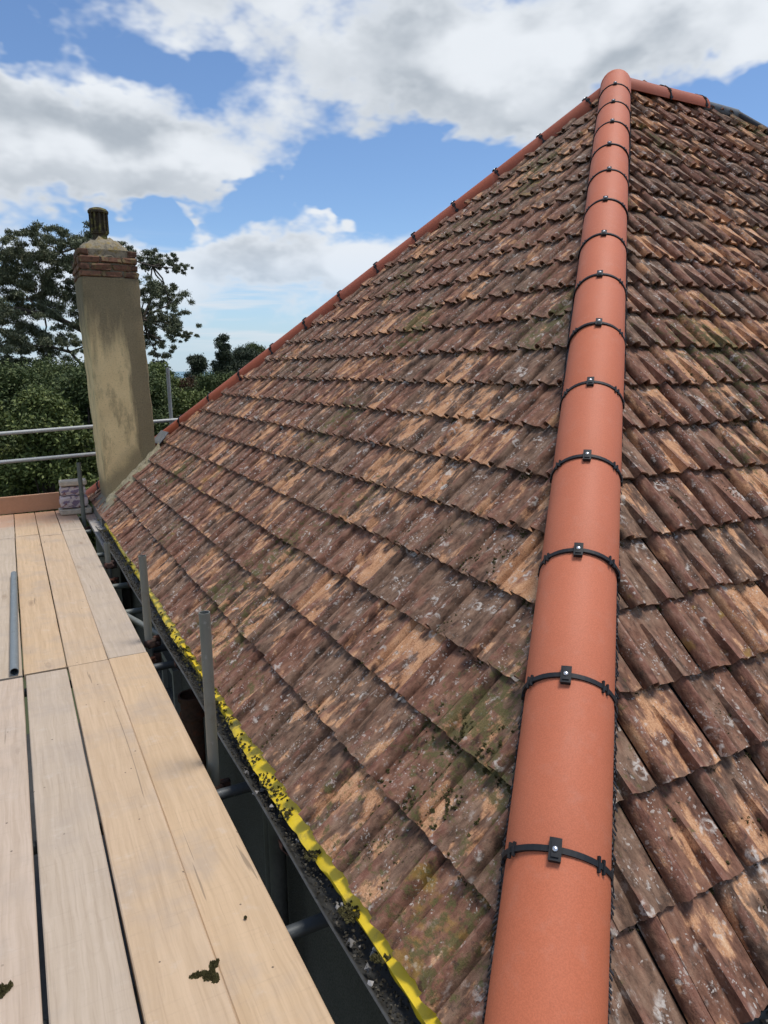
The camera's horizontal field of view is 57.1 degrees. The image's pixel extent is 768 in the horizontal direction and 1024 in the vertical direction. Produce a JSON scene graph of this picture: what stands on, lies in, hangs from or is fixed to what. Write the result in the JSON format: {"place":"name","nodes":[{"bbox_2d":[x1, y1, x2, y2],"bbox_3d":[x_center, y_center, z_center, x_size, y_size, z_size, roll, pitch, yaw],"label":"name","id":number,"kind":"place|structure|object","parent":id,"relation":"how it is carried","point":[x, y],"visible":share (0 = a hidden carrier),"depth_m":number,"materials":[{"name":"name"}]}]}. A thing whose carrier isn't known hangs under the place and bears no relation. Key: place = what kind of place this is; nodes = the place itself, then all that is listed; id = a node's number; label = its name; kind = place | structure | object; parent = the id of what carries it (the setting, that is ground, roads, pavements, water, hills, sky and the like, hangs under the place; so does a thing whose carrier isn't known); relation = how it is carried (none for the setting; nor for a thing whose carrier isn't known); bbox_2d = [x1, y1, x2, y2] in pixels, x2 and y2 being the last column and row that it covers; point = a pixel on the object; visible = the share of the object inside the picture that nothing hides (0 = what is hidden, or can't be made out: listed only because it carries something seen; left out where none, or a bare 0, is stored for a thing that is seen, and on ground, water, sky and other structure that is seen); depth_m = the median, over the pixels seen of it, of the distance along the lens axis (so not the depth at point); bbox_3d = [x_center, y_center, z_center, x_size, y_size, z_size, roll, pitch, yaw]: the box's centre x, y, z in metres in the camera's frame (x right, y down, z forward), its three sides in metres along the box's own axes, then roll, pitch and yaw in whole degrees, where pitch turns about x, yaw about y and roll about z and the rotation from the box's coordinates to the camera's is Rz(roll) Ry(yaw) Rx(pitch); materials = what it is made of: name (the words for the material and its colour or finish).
{"place":"outdoors","nodes":[
{"label":"outdoors","id":0,"kind":"place"},
{"bbox_2d":[26,723,143,1023],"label":"path","id":1,"kind":"structure","parent":0,"point":[41,950],"depth_m":9.12,"materials":[{"name":"black"}]},
{"bbox_2d":[178,689,206,770],"bbox_3d":[-1.168,3.451,4.813,0.166,4.750,0.166,-6,13,-27],"label":"soil pipe","id":2,"kind":"object","parent":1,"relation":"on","point":[192,714],"visible":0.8,"depth_m":4.33,"materials":[{"name":"metal"}]},
{"bbox_2d":[2,378,181,733],"bbox_3d":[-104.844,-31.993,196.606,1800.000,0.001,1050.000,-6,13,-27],"label":"ground","id":3,"kind":"structure","parent":0,"point":[26,712],"depth_m":14.85,"materials":[{"name":"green plant"}]},
{"bbox_2d":[0,400,49,618],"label":"leafy tree","id":4,"kind":"object","parent":3,"relation":"on","point":[13,454],"visible":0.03,"depth_m":18.04,"materials":[{"name":"green plant"}]},
{"bbox_2d":[0,354,90,513],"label":"leafy tree","id":5,"kind":"object","parent":3,"relation":"on","point":[13,380],"visible":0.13,"depth_m":22.95,"materials":[{"name":"green plant"}]},
{"bbox_2d":[0,384,98,625],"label":"leafy tree","id":6,"kind":"object","parent":3,"relation":"on","point":[42,408],"visible":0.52,"depth_m":17.45,"materials":[{"name":"green plant"}]},
{"bbox_2d":[8,351,94,450],"bbox_3d":[-14.833,-3.169,32.849,7.103,8.433,6.397,8,14,34],"label":"leafy tree","id":7,"kind":"object","parent":3,"relation":"on","point":[52,369],"visible":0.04,"depth_m":31.29,"materials":[{"name":"green plant"}]},
{"bbox_2d":[49,364,96,552],"bbox_3d":[-8.566,-0.796,21.198,3.619,7.149,3.603,10,15,41],"label":"leafy tree","id":8,"kind":"object","parent":3,"relation":"on","point":[73,385],"visible":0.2,"depth_m":20.06,"materials":[{"name":"green plant"}]},
{"bbox_2d":[0,219,201,367],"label":"eucalyptus tree","id":9,"kind":"object","parent":3,"relation":"on","point":[18,277],"visible":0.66,"depth_m":34.98,"materials":[{"name":"green plant"}]},
{"bbox_2d":[72,363,185,451],"bbox_3d":[-9.313,-2.168,27.009,5.450,7.542,5.172,-1,11,-1],"label":"leafy tree","id":10,"kind":"object","parent":3,"relation":"on","point":[159,395],"visible":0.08,"depth_m":25.81,"materials":[{"name":"green plant"}]},
{"bbox_2d":[0,368,328,1023],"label":"scaffold","id":11,"kind":"object","parent":3,"relation":"on","point":[224,787],"visible":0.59,"depth_m":4.36,"materials":[{"name":"metal"}]},
{"bbox_2d":[0,514,14,538],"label":"scaffold board","id":12,"kind":"object","parent":11,"relation":"on","point":[7,529],"visible":0.94,"depth_m":7.90,"materials":[{"name":"beige wood"}]},
{"bbox_2d":[0,538,22,680],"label":"scaffold board","id":13,"kind":"object","parent":11,"relation":"on","point":[7,558],"visible":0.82,"depth_m":5.22,"materials":[{"name":"beige wood"}]},
{"bbox_2d":[10,571,18,675],"bbox_3d":[-2.632,0.721,5.020,0.051,0.049,2.260,-6,13,-27],"label":"steel tube","id":14,"kind":"object","parent":13,"relation":"on","point":[14,654],"visible":1,"depth_m":4.67,"materials":[{"name":"grey metal"}]},
{"bbox_2d":[0,677,42,1023],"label":"scaffold board","id":15,"kind":"object","parent":11,"relation":"on","point":[21,1001],"visible":1,"depth_m":2.45,"materials":[{"name":"beige wood"}]},
{"bbox_2d":[0,980,12,998],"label":"moss clod","id":16,"kind":"object","parent":15,"relation":"on","point":[5,989],"visible":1,"depth_m":1.99,"materials":[{"name":"green plant"}]},
{"bbox_2d":[14,513,38,536],"bbox_3d":[-4.122,0.153,8.117,0.225,0.042,1.360,-6,13,-27],"label":"scaffold board","id":17,"kind":"object","parent":11,"relation":"on","point":[25,524],"visible":0.93,"depth_m":8.01,"materials":[{"name":"beige wood"}]},
{"bbox_2d":[0,492,60,514],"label":"toe board","id":18,"kind":"object","parent":11,"relation":"attached to","point":[27,503],"visible":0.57,"depth_m":8.74,"materials":[{"name":"brown wood"}]},
{"bbox_2d":[15,535,66,680],"bbox_3d":[-2.887,0.608,5.817,0.228,0.038,3.919,-6,13,-27],"label":"scaffold board","id":19,"kind":"object","parent":11,"relation":"on","point":[42,649],"visible":0.98,"depth_m":5.08,"materials":[{"name":"beige wood"}]},
{"bbox_2d":[35,511,62,535],"bbox_3d":[-3.896,0.139,8.178,0.225,0.040,1.460,-6,13,-27],"label":"scaffold board","id":20,"kind":"object","parent":11,"relation":"on","point":[47,523],"visible":0.91,"depth_m":8.11,"materials":[{"name":"beige wood"}]},
{"bbox_2d":[55,510,83,531],"bbox_3d":[-3.729,0.104,8.347,0.225,0.039,1.310,-6,13,-27],"label":"scaffold board","id":21,"kind":"object","parent":11,"relation":"on","point":[69,522],"visible":0.8,"depth_m":8.16,"materials":[{"name":"beige wood"}]},
{"bbox_2d":[58,504,91,515],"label":"stone block","id":22,"kind":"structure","parent":21,"relation":"on","point":[71,511],"depth_m":8.60,"materials":[{"name":"grey stone"}]},
{"bbox_2d":[59,494,87,507],"bbox_3d":[-3.817,-0.138,8.672,0.320,0.160,0.210,-7,13,-29],"label":"cement bag","id":23,"kind":"object","parent":22,"relation":"on","point":[70,501],"visible":0.83,"depth_m":8.58,"materials":[{"name":"paper"}]},
{"bbox_2d":[59,485,85,495],"bbox_3d":[-3.822,-0.271,8.656,0.301,0.115,0.201,-6,13,-25],"label":"cement bag","id":24,"kind":"object","parent":23,"relation":"on","point":[68,490],"visible":0.82,"depth_m":8.57,"materials":[{"name":"paper"}]},
{"bbox_2d":[59,478,86,486],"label":"stone block","id":25,"kind":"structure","parent":24,"relation":"on","point":[68,482],"depth_m":8.55,"materials":[{"name":"grey stone"}]},
{"bbox_2d":[40,534,107,671],"bbox_3d":[-2.659,0.591,5.879,0.227,0.043,3.819,-6,13,-27],"label":"scaffold board","id":26,"kind":"object","parent":11,"relation":"on","point":[81,640],"visible":0.98,"depth_m":5.18,"materials":[{"name":"beige wood"}]},
{"bbox_2d":[26,669,140,1023],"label":"scaffold board","id":27,"kind":"object","parent":11,"relation":"on","point":[88,979],"visible":1,"depth_m":2.42,"materials":[{"name":"beige wood"}]},
{"bbox_2d":[86,512,110,552],"bbox_3d":[-3.165,0.201,7.903,0.168,0.039,2.100,-6,13,-27],"label":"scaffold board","id":28,"kind":"object","parent":11,"relation":"on","point":[91,518],"visible":0.41,"depth_m":8.04,"materials":[{"name":"grey metal"}]},
{"bbox_2d":[62,529,145,659],"bbox_3d":[-2.496,0.559,6.052,0.228,0.043,3.959,-6,13,-27],"label":"scaffold board","id":29,"kind":"object","parent":11,"relation":"on","point":[118,634],"visible":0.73,"depth_m":5.35,"materials":[{"name":"beige wood"}]},
{"bbox_2d":[68,660,238,1023],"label":"scaffold board","id":30,"kind":"object","parent":11,"relation":"on","point":[170,951],"visible":1,"depth_m":2.44,"materials":[{"name":"beige wood"}]},
{"bbox_2d":[189,958,219,983],"bbox_3d":[-0.511,1.325,2.026,0.097,0.018,0.084,-6,13,-27],"label":"moss clod","id":31,"kind":"object","parent":30,"relation":"on","point":[211,974],"visible":1,"depth_m":2.02,"materials":[{"name":"green plant"}]},
{"bbox_2d":[109,652,334,1023],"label":"scaffold board","id":32,"kind":"object","parent":11,"relation":"on","point":[266,976],"visible":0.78,"depth_m":2.44,"materials":[{"name":"beige wood"}]},
{"bbox_2d":[148,360,192,424],"bbox_3d":[-9.063,-2.542,29.261,3.324,7.404,3.255,-6,13,-27],"label":"leafy tree","id":33,"kind":"object","parent":3,"relation":"on","point":[161,370],"visible":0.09,"depth_m":28.55,"materials":[{"name":"green plant"}]},
{"bbox_2d":[173,376,197,417],"bbox_3d":[-11.170,-4.456,40.322,3.516,6.784,3.684,-6,13,-27],"label":"leafy tree","id":34,"kind":"object","parent":3,"relation":"on","point":[189,381],"visible":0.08,"depth_m":39.32,"materials":[{"name":"green plant"}]},
{"bbox_2d":[174,386,209,417],"bbox_3d":[-7.877,-2.210,30.372,3.912,6.315,3.364,-6,13,-27],"label":"leafy tree","id":35,"kind":"object","parent":3,"relation":"on","point":[196,397],"visible":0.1,"depth_m":29.60,"materials":[{"name":"green plant"}]},
{"bbox_2d":[181,353,209,385],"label":"leafy tree","id":36,"kind":"object","parent":3,"relation":"on","point":[198,363],"visible":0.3,"depth_m":43.63,"materials":[{"name":"green plant"}]},
{"bbox_2d":[173,369,237,417],"bbox_3d":[-8.090,-3.795,36.313,5.619,7.053,5.873,-6,13,-27],"label":"leafy tree","id":37,"kind":"object","parent":3,"relation":"on","point":[211,382],"visible":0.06,"depth_m":35.21,"materials":[{"name":"green plant"}]},
{"bbox_2d":[210,333,236,376],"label":"leafy tree","id":38,"kind":"object","parent":3,"relation":"on","point":[224,358],"visible":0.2,"depth_m":44.19,"materials":[{"name":"green plant"}]},
{"bbox_2d":[229,345,259,371],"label":"leafy tree","id":39,"kind":"object","parent":3,"relation":"on","point":[243,357],"visible":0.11,"depth_m":46.40,"materials":[{"name":"green plant"}]},
{"bbox_2d":[242,341,266,353],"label":"leafy tree","id":40,"kind":"object","parent":3,"relation":"on","point":[258,347],"depth_m":49.94,"materials":[{"name":"green plant"}]},
{"bbox_2d":[174,371,211,377],"bbox_3d":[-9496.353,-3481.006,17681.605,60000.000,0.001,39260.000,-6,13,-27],"label":"sea","id":41,"kind":"structure","parent":0,"point":[180,373],"depth_m":3290.04,"materials":[{"name":"liquid"}]},
{"bbox_2d":[0,0,767,371],"label":"sky","id":42,"kind":"structure","parent":0,"point":[281,150],"materials":[{"name":"blue"}]},
{"bbox_2d":[72,69,767,1023],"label":"house","id":43,"kind":"structure","parent":0,"point":[570,859],"depth_m":3.18,"materials":[{"name":"brown tile"}]},
{"bbox_2d":[152,634,182,722],"bbox_3d":[-2.034,1.892,6.655,0.070,1.300,1.160,-6,13,-27],"label":"window","id":44,"kind":"structure","parent":43,"relation":"in","point":[170,678],"depth_m":6.29,"materials":[{"name":"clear glass"}]},
{"bbox_2d":[97,221,765,965],"bbox_3d":[0.853,-0.839,5.687,5.381,2.738,7.427,-6,13,-27],"label":"roof moss","id":45,"kind":"object","parent":43,"relation":"on","point":[347,913],"visible":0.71,"depth_m":2.53,"materials":[{"name":"green plant"}]},
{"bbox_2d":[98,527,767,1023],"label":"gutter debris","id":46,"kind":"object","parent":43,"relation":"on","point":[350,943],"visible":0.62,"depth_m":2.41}
]}

